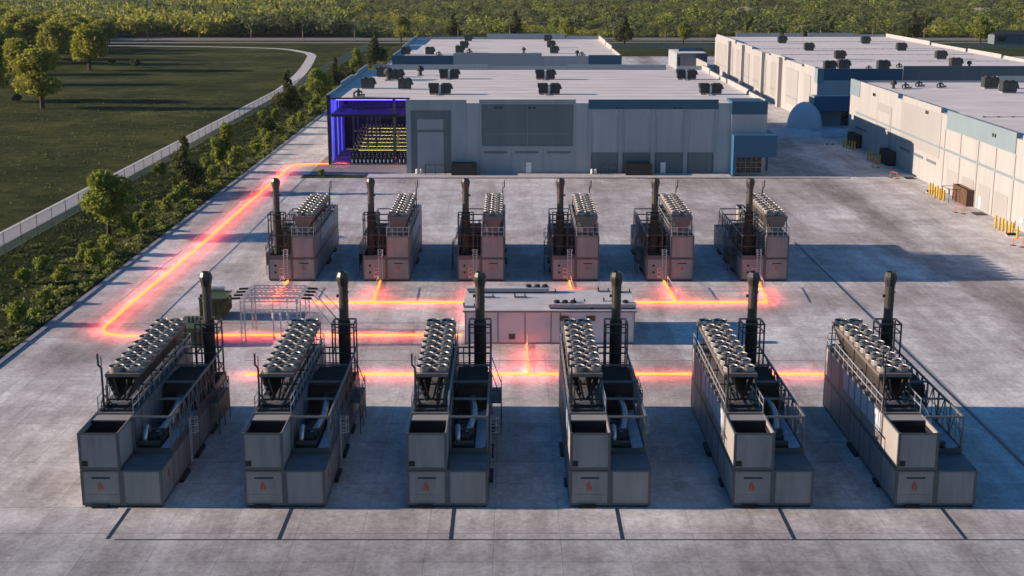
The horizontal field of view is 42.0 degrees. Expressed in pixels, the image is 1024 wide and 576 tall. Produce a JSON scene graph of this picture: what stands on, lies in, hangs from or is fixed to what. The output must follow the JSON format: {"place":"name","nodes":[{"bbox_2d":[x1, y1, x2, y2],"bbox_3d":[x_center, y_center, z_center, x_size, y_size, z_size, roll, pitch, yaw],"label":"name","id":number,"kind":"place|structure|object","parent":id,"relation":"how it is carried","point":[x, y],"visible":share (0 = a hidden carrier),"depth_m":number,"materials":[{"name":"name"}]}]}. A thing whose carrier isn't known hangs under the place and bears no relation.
{"place":"outdoors","nodes":[
{"label":"outdoors","id":0,"kind":"place"},
{"bbox_2d":[0,45,315,245],"bbox_3d":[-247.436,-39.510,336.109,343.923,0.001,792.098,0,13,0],"label":"path","id":1,"kind":"structure","parent":0,"point":[305,67],"depth_m":285.07,"materials":[{"name":"grey concrete"}]},
{"bbox_2d":[392,34,621,69],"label":"warehouse","id":2,"kind":"structure","parent":0,"point":[498,50],"depth_m":423.53,"materials":[{"name":"stone"}]},
{"bbox_2d":[0,37,1023,255],"bbox_3d":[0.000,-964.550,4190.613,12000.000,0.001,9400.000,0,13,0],"label":"ground","id":3,"kind":"structure","parent":0,"point":[214,71],"depth_m":411.46,"materials":[{"name":"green plant"}]},
{"bbox_2d":[0,52,15,87],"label":"broadleaf tree","id":4,"kind":"object","parent":3,"relation":"on","point":[3,72],"visible":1,"depth_m":412.66,"materials":[{"name":"green plant"}]},
{"bbox_2d":[0,13,23,26],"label":"broadleaf tree","id":5,"kind":"object","parent":3,"relation":"on","point":[9,18],"visible":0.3,"depth_m":636.03,"materials":[{"name":"green plant"}]},
{"bbox_2d":[0,21,24,49],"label":"broadleaf tree","id":6,"kind":"object","parent":3,"relation":"on","point":[8,29],"visible":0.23,"depth_m":571.65,"materials":[{"name":"green plant"}]},
{"bbox_2d":[0,37,29,83],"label":"broadleaf tree","id":7,"kind":"object","parent":3,"relation":"on","point":[13,47],"visible":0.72,"depth_m":465.06,"materials":[{"name":"green plant"}]},
{"bbox_2d":[13,16,42,48],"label":"broadleaf tree","id":8,"kind":"object","parent":3,"relation":"on","point":[28,28],"visible":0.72,"depth_m":591.35,"materials":[{"name":"green plant"}]},
{"bbox_2d":[8,45,64,108],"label":"broadleaf tree","id":9,"kind":"object","parent":3,"relation":"on","point":[32,65],"visible":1,"depth_m":385.94,"materials":[{"name":"green plant"}]},
{"bbox_2d":[35,288,50,302],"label":"green bush","id":10,"kind":"object","parent":3,"relation":"on","point":[43,296],"visible":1,"depth_m":162.59,"materials":[{"name":"green plant"}]},
{"bbox_2d":[34,20,71,53],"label":"broadleaf tree","id":11,"kind":"object","parent":3,"relation":"on","point":[54,34],"visible":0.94,"depth_m":564.17,"materials":[{"name":"green plant"}]},
{"bbox_2d":[59,20,81,57],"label":"broadleaf tree","id":12,"kind":"object","parent":3,"relation":"on","point":[68,25],"visible":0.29,"depth_m":592.33,"materials":[{"name":"green plant"}]},
{"bbox_2d":[68,22,109,70],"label":"broadleaf tree","id":13,"kind":"object","parent":3,"relation":"on","point":[91,40],"visible":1,"depth_m":528.63,"materials":[{"name":"green plant"}]},
{"bbox_2d":[91,18,117,38],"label":"broadleaf tree","id":14,"kind":"object","parent":3,"relation":"on","point":[106,26],"visible":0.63,"depth_m":659.50,"materials":[{"name":"green plant"}]},
{"bbox_2d":[0,44,366,254],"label":"chain link fence","id":15,"kind":"object","parent":3,"relation":"on","point":[154,161],"visible":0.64,"depth_m":271.89,"materials":[{"name":"grey metal"}]},
{"bbox_2d":[0,62,387,353],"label":"grass tufts","id":16,"kind":"object","parent":3,"relation":"on","point":[72,248],"visible":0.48,"depth_m":233.61,"materials":[{"name":"green plant"}]},
{"bbox_2d":[0,55,391,358],"bbox_3d":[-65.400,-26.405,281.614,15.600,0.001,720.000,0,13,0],"label":"grass verge","id":17,"kind":"object","parent":3,"relation":"on","point":[47,271],"depth_m":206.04,"materials":[{"name":"green plant"}]},
{"bbox_2d":[4,300,29,326],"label":"green bush","id":18,"kind":"object","parent":17,"relation":"on","point":[15,311],"visible":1,"depth_m":152.70,"materials":[{"name":"green plant"}]},
{"bbox_2d":[13,267,30,282],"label":"green bush","id":19,"kind":"object","parent":17,"relation":"on","point":[22,274],"visible":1,"depth_m":173.36,"materials":[{"name":"green plant"}]},
{"bbox_2d":[32,254,49,272],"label":"green bush","id":20,"kind":"object","parent":17,"relation":"on","point":[40,262],"visible":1,"depth_m":179.39,"materials":[{"name":"green plant"}]},
{"bbox_2d":[50,264,71,283],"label":"shrub","id":21,"kind":"object","parent":17,"relation":"on","point":[62,272],"visible":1,"depth_m":173.09,"materials":[{"name":"green plant"}]},
{"bbox_2d":[75,242,90,260],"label":"shrub","id":22,"kind":"object","parent":17,"relation":"on","point":[82,247],"visible":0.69,"depth_m":186.07,"materials":[{"name":"green plant"}]},
{"bbox_2d":[83,248,100,268],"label":"shrub","id":23,"kind":"object","parent":17,"relation":"on","point":[93,256],"visible":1,"depth_m":181.72,"materials":[{"name":"green plant"}]},
{"bbox_2d":[97,234,115,253],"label":"shrub","id":24,"kind":"object","parent":17,"relation":"on","point":[105,242],"visible":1,"depth_m":190.35,"materials":[{"name":"green plant"}]},
{"bbox_2d":[79,169,138,234],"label":"broadleaf tree","id":25,"kind":"object","parent":17,"relation":"on","point":[109,193],"visible":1,"depth_m":201.36,"materials":[{"name":"green plant"}]},
{"bbox_2d":[119,218,139,235],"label":"shrub","id":26,"kind":"object","parent":17,"relation":"on","point":[129,226],"visible":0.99,"depth_m":204.05,"materials":[{"name":"green plant"}]},
{"bbox_2d":[150,162,165,175],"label":"green bush","id":27,"kind":"object","parent":17,"relation":"on","point":[158,168],"visible":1,"depth_m":262.28,"materials":[{"name":"green plant"}]},
{"bbox_2d":[160,196,172,211],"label":"shrub","id":28,"kind":"object","parent":17,"relation":"on","point":[166,203],"visible":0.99,"depth_m":223.77,"materials":[{"name":"green plant"}]},
{"bbox_2d":[168,133,208,192],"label":"dark tree","id":29,"kind":"object","parent":17,"relation":"on","point":[186,170],"visible":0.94,"depth_m":240.83,"materials":[{"name":"green plant"}]},
{"bbox_2d":[0,56,391,351],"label":"ground cover","id":30,"kind":"object","parent":17,"relation":"on","point":[169,216],"visible":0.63,"depth_m":203.11,"materials":[{"name":"green plant"}]},
{"bbox_2d":[209,122,243,173],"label":"broadleaf tree","id":31,"kind":"object","parent":17,"relation":"on","point":[223,149],"visible":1,"depth_m":265.06,"materials":[{"name":"green plant"}]},
{"bbox_2d":[255,116,275,130],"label":"dark bush","id":32,"kind":"object","parent":17,"relation":"on","point":[268,123],"visible":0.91,"depth_m":328.69,"materials":[{"name":"green plant"}]},
{"bbox_2d":[271,69,304,113],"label":"dark tree","id":33,"kind":"object","parent":17,"relation":"on","point":[282,100],"visible":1,"depth_m":373.32,"materials":[{"name":"green plant"}]},
{"bbox_2d":[304,68,333,104],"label":"broadleaf tree","id":34,"kind":"object","parent":17,"relation":"on","point":[318,82],"visible":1,"depth_m":398.60,"materials":[{"name":"green plant"}]},
{"bbox_2d":[327,55,345,85],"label":"dark tree","id":35,"kind":"object","parent":17,"relation":"on","point":[338,77],"visible":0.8,"depth_m":454.75,"materials":[{"name":"green plant"}]},
{"bbox_2d":[348,47,363,67],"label":"broadleaf tree","id":36,"kind":"object","parent":17,"relation":"on","point":[355,60],"visible":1,"depth_m":525.32,"materials":[{"name":"green plant"}]},
{"bbox_2d":[0,60,391,364],"bbox_3d":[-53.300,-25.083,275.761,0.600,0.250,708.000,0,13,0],"label":"kerb","id":37,"kind":"structure","parent":3,"relation":"on","point":[58,317],"depth_m":184.87,"materials":[{"name":"concrete"}]},
{"bbox_2d":[362,29,387,64],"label":"dark tree","id":38,"kind":"object","parent":3,"relation":"on","point":[375,53],"visible":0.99,"depth_m":561.84,"materials":[{"name":"green plant"}]},
{"bbox_2d":[392,15,411,42],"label":"broadleaf tree","id":39,"kind":"object","parent":3,"relation":"on","point":[402,23],"visible":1,"depth_m":730.52,"materials":[{"name":"green plant"}]},
{"bbox_2d":[444,12,461,36],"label":"dark tree","id":40,"kind":"object","parent":3,"relation":"on","point":[452,28],"visible":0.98,"depth_m":776.85,"materials":[{"name":"green plant"}]},
{"bbox_2d":[0,56,1023,575],"bbox_3d":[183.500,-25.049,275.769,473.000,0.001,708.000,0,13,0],"label":"concrete yard","id":41,"kind":"structure","parent":3,"relation":"on","point":[860,226],"depth_m":131.69,"materials":[{"name":"grey concrete"}]},
{"bbox_2d":[77,271,230,508],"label":"generator module","id":42,"kind":"object","parent":41,"relation":"on","point":[147,428],"visible":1,"depth_m":107.58,"materials":[{"name":"black metal"}]},
{"bbox_2d":[178,316,214,344],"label":"transformer","id":43,"kind":"object","parent":41,"relation":"on","point":[190,320],"visible":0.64,"depth_m":145.01,"materials":[{"name":"green metal"}]},
{"bbox_2d":[198,286,231,317],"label":"transformer","id":44,"kind":"object","parent":41,"relation":"on","point":[221,303],"visible":0.76,"depth_m":155.88,"materials":[{"name":"green metal"}]},
{"bbox_2d":[231,285,317,344],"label":"lattice gantry","id":45,"kind":"object","parent":41,"relation":"on","point":[304,290],"visible":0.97,"depth_m":146.83,"materials":[{"name":"black metal"}]},
{"bbox_2d":[102,157,461,336],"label":"glowing line","id":46,"kind":"object","parent":41,"relation":"on","point":[152,285],"visible":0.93,"depth_m":163.82,"materials":[{"name":"orange"}]},
{"bbox_2d":[265,178,338,280],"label":"generator module","id":47,"kind":"object","parent":41,"relation":"on","point":[304,248],"visible":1,"depth_m":175.11,"materials":[{"name":"black metal"}]},
{"bbox_2d":[241,271,365,508],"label":"generator module","id":48,"kind":"object","parent":41,"relation":"on","point":[299,429],"visible":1,"depth_m":106.98,"materials":[{"name":"black metal"}]},
{"bbox_2d":[301,175,367,177],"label":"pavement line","id":49,"kind":"object","parent":41,"relation":"on","point":[333,176],"visible":1,"depth_m":263.01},
{"bbox_2d":[309,156,406,174],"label":"apron","id":50,"kind":"object","parent":41,"relation":"on","point":[347,169],"visible":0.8,"depth_m":272.06,"materials":[{"name":"concrete"}]},
{"bbox_2d":[312,291,463,302],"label":"glowing line","id":51,"kind":"object","parent":41,"relation":"on","point":[315,301],"visible":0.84,"depth_m":163.62,"materials":[{"name":"orange"}]},
{"bbox_2d":[358,178,421,280],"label":"generator module","id":52,"kind":"object","parent":41,"relation":"on","point":[391,250],"visible":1,"depth_m":174.96,"materials":[{"name":"black metal"}]},
{"bbox_2d":[406,271,501,508],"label":"generator module","id":53,"kind":"object","parent":41,"relation":"on","point":[449,444],"visible":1,"depth_m":106.42,"materials":[{"name":"black metal"}]},
{"bbox_2d":[452,178,506,280],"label":"generator module","id":54,"kind":"object","parent":41,"relation":"on","point":[480,247],"visible":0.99,"depth_m":174.78,"materials":[{"name":"black metal"}]},
{"bbox_2d":[244,360,824,374],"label":"glowing line","id":55,"kind":"object","parent":41,"relation":"on","point":[558,373],"visible":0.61,"depth_m":134.65,"materials":[{"name":"orange"}]},
{"bbox_2d":[463,284,636,343],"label":"switch house","id":56,"kind":"structure","parent":41,"relation":"on","point":[537,313],"depth_m":145.81,"materials":[{"name":"metal"}]},
{"bbox_2d":[326,65,777,176],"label":"warehouse","id":57,"kind":"structure","parent":41,"relation":"on","point":[510,119],"depth_m":265.62,"materials":[{"name":"stone"}]},
{"bbox_2d":[330,100,344,160],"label":"lit side window","id":58,"kind":"structure","parent":57,"relation":"in","point":[337,123],"depth_m":289.79,"materials":[{"name":"blue glass"}]},
{"bbox_2d":[361,77,376,88],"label":"rooftop unit","id":59,"kind":"object","parent":57,"relation":"on","point":[368,83],"visible":1,"depth_m":295.59,"materials":[{"name":"grey metal"}]},
{"bbox_2d":[346,145,405,149],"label":"yellow pipe run","id":60,"kind":"object","parent":57,"relation":"attached to","point":[376,148],"visible":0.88,"depth_m":279.79,"materials":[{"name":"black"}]},
{"bbox_2d":[398,78,412,88],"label":"rooftop unit","id":61,"kind":"object","parent":57,"relation":"on","point":[405,83],"visible":1,"depth_m":294.25,"materials":[{"name":"grey metal"}]},
{"bbox_2d":[417,119,443,172],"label":"loading door","id":62,"kind":"structure","parent":57,"relation":"in","point":[430,145],"depth_m":265.28,"materials":[{"name":"grey metal"}]},
{"bbox_2d":[428,83,452,95],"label":"rooftop unit","id":63,"kind":"object","parent":57,"relation":"on","point":[436,89],"visible":1,"depth_m":281.75,"materials":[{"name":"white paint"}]},
{"bbox_2d":[439,69,460,79],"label":"rooftop unit","id":64,"kind":"object","parent":57,"relation":"on","point":[450,74],"visible":1,"depth_m":321.23,"materials":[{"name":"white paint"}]},
{"bbox_2d":[535,69,556,79],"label":"rooftop unit","id":65,"kind":"object","parent":57,"relation":"on","point":[547,74],"visible":1,"depth_m":319.71,"materials":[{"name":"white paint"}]},
{"bbox_2d":[538,83,561,95],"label":"rooftop unit","id":66,"kind":"object","parent":57,"relation":"on","point":[546,89],"visible":1,"depth_m":281.75,"materials":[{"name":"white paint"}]},
{"bbox_2d":[676,69,697,79],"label":"rooftop unit","id":67,"kind":"object","parent":57,"relation":"on","point":[684,74],"visible":1,"depth_m":319.71,"materials":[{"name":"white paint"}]},
{"bbox_2d":[698,83,723,95],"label":"rooftop unit","id":68,"kind":"object","parent":57,"relation":"on","point":[712,89],"visible":1,"depth_m":281.75,"materials":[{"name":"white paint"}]},
{"bbox_2d":[736,157,761,172],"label":"window","id":69,"kind":"structure","parent":57,"relation":"in","point":[743,164],"depth_m":265.34,"materials":[{"name":"grey glass"}]},
{"bbox_2d":[115,539,1023,539],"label":"drain channel","id":70,"kind":"object","parent":41,"relation":"on","point":[569,539],"visible":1,"depth_m":95.94,"materials":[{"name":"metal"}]},
{"bbox_2d":[543,178,598,280],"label":"generator module","id":71,"kind":"object","parent":41,"relation":"on","point":[571,249],"visible":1,"depth_m":174.88,"materials":[{"name":"black metal"}]},
{"bbox_2d":[364,177,818,177],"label":"pavement edge","id":72,"kind":"object","parent":41,"relation":"on","point":[591,177],"visible":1,"depth_m":260.69,"materials":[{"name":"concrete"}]},
{"bbox_2d":[559,271,650,508],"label":"generator module","id":73,"kind":"object","parent":41,"relation":"on","point":[602,445],"visible":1,"depth_m":106.25,"materials":[{"name":"black metal"}]},
{"bbox_2d":[630,178,694,280],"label":"generator module","id":74,"kind":"object","parent":41,"relation":"on","point":[662,242],"visible":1,"depth_m":174.99,"materials":[{"name":"black metal"}]},
{"bbox_2d":[668,47,707,68],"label":"loading annex","id":75,"kind":"object","parent":41,"relation":"on","point":[688,56],"visible":0.75,"depth_m":539.79,"materials":[{"name":"metal"}]},
{"bbox_2d":[634,292,766,302],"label":"glowing line","id":76,"kind":"object","parent":41,"relation":"on","point":[637,301],"visible":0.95,"depth_m":163.62,"materials":[{"name":"orange"}]},
{"bbox_2d":[714,178,789,280],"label":"generator module","id":77,"kind":"object","parent":41,"relation":"on","point":[755,236],"visible":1,"depth_m":175.14,"materials":[{"name":"black metal"}]},
{"bbox_2d":[691,271,814,508],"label":"generator module","id":78,"kind":"object","parent":41,"relation":"on","point":[753,445],"visible":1,"depth_m":106.79,"materials":[{"name":"black metal"}]},
{"bbox_2d":[787,102,821,127],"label":"dome shelter","id":79,"kind":"object","parent":41,"relation":"on","point":[804,115],"visible":1,"depth_m":342.50,"materials":[{"name":"fabric"}]},
{"bbox_2d":[847,132,861,148],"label":"plant screen","id":80,"kind":"object","parent":41,"relation":"on","point":[855,137],"visible":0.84,"depth_m":303.79,"materials":[{"name":"black metal"}]},
{"bbox_2d":[879,148,895,165],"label":"plant screen","id":81,"kind":"object","parent":41,"relation":"on","point":[888,156],"visible":0.97,"depth_m":276.96,"materials":[{"name":"black metal"}]},
{"bbox_2d":[822,271,977,508],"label":"generator module","id":82,"kind":"object","parent":41,"relation":"on","point":[904,445],"visible":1,"depth_m":107.08,"materials":[{"name":"black metal"}]},
{"bbox_2d":[794,242,1023,466],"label":"drain channel","id":83,"kind":"object","parent":41,"relation":"on","point":[946,389],"visible":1,"depth_m":132.77,"materials":[{"name":"metal"}]},
{"bbox_2d":[796,242,1023,461],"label":"drain lip","id":84,"kind":"object","parent":41,"relation":"on","point":[923,364],"visible":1,"depth_m":134.87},
{"bbox_2d":[952,183,974,206],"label":"plant screen","id":85,"kind":"object","parent":41,"relation":"on","point":[965,196],"visible":0.99,"depth_m":231.56,"materials":[{"name":"brown wood"}]},
{"bbox_2d":[505,9,523,33],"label":"dark tree","id":86,"kind":"object","parent":3,"relation":"on","point":[512,28],"visible":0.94,"depth_m":787.99,"materials":[{"name":"green plant"}]},
{"bbox_2d":[558,18,574,35],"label":"broadleaf tree","id":87,"kind":"object","parent":3,"relation":"on","point":[567,29],"visible":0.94,"depth_m":763.95,"materials":[{"name":"green plant"}]},
{"bbox_2d":[613,15,633,42],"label":"dark tree","id":88,"kind":"object","parent":3,"relation":"on","point":[624,31],"visible":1,"depth_m":726.20,"materials":[{"name":"green plant"}]},
{"bbox_2d":[676,21,692,43],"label":"broadleaf tree","id":89,"kind":"object","parent":3,"relation":"on","point":[685,31],"visible":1,"depth_m":720.54,"materials":[{"name":"green plant"}]},
{"bbox_2d":[613,44,1023,48],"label":"chain link fence","id":90,"kind":"object","parent":3,"relation":"on","point":[644,46],"visible":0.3,"depth_m":680.01,"materials":[{"name":"grey metal"}]},
{"bbox_2d":[903,10,923,36],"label":"dark tree","id":91,"kind":"object","parent":3,"relation":"on","point":[913,29],"visible":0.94,"depth_m":788.47,"materials":[{"name":"green plant"}]},
{"bbox_2d":[971,15,994,44],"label":"broadleaf tree","id":92,"kind":"object","parent":3,"relation":"on","point":[981,25],"visible":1,"depth_m":704.80,"materials":[{"name":"green plant"}]},
{"bbox_2d":[988,30,1023,43],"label":"shed","id":93,"kind":"structure","parent":3,"relation":"on","point":[1006,37],"depth_m":718.69,"materials":[{"name":"metal"}]},
{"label":"utility pole","id":94,"kind":"object","parent":3,"relation":"on","visible":0},
{"bbox_2d":[116,22,1021,24],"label":"overhead wire","id":95,"kind":"object","parent":94,"relation":"attached to","point":[570,23],"visible":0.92,"depth_m":751.12,"materials":[{"name":"black metal"}]},
{"bbox_2d":[0,0,1023,36],"bbox_3d":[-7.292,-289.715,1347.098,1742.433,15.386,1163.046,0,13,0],"label":"scrub woodland","id":96,"kind":"object","parent":0,"point":[184,13],"visible":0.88,"depth_m":960.26,"materials":[{"name":"green plant"}]},
{"bbox_2d":[110,38,987,39],"bbox_3d":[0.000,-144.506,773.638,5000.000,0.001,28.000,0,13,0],"label":"road","id":97,"kind":"structure","parent":0,"point":[417,38],"depth_m":767.68,"materials":[{"name":"grey asphalt"}]},
{"bbox_2d":[110,42,987,42],"bbox_3d":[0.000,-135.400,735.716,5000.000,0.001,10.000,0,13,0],"label":"side road","id":98,"kind":"structure","parent":0,"point":[406,42],"depth_m":736.86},
{"bbox_2d":[110,40,987,40],"bbox_3d":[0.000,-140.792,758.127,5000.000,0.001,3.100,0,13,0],"label":"road edge","id":99,"kind":"object","parent":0,"point":[408,40],"depth_m":756.94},
{"bbox_2d":[367,173,731,176],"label":"pavement","id":100,"kind":"structure","parent":0,"point":[550,175],"depth_m":263.40,"materials":[{"name":"concrete"}]},
{"bbox_2d":[451,162,476,174],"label":"plant screen","id":101,"kind":"object","parent":100,"relation":"on","point":[463,168],"visible":1,"depth_m":263.44,"materials":[{"name":"black metal"}]},
{"bbox_2d":[625,162,651,174],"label":"plant screen","id":102,"kind":"object","parent":100,"relation":"on","point":[638,168],"visible":1,"depth_m":263.46,"materials":[{"name":"black metal"}]},
{"bbox_2d":[714,33,1023,124],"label":"warehouse","id":103,"kind":"structure","parent":0,"point":[790,74],"depth_m":395.45,"materials":[{"name":"stone"}]},
{"bbox_2d":[837,59,851,68],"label":"rooftop unit","id":104,"kind":"object","parent":103,"relation":"on","point":[844,64],"visible":0.95,"depth_m":351.77,"materials":[{"name":"grey metal"}]},
{"bbox_2d":[848,76,1023,231],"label":"warehouse","id":105,"kind":"structure","parent":0,"point":[969,134],"depth_m":252.33,"materials":[{"name":"concrete"}]},
{"bbox_2d":[875,110,889,156],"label":"loading door","id":106,"kind":"structure","parent":105,"relation":"in","point":[882,134],"depth_m":286.13,"materials":[{"name":"white metal"}]},
{"bbox_2d":[981,76,999,88],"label":"rooftop unit","id":107,"kind":"object","parent":105,"relation":"on","point":[989,82],"visible":0.98,"depth_m":295.47,"materials":[{"name":"grey metal"}]},
{"bbox_2d":[998,80,1018,92],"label":"rooftop unit","id":108,"kind":"object","parent":105,"relation":"on","point":[1008,86],"visible":1,"depth_m":285.36,"materials":[{"name":"grey metal"}]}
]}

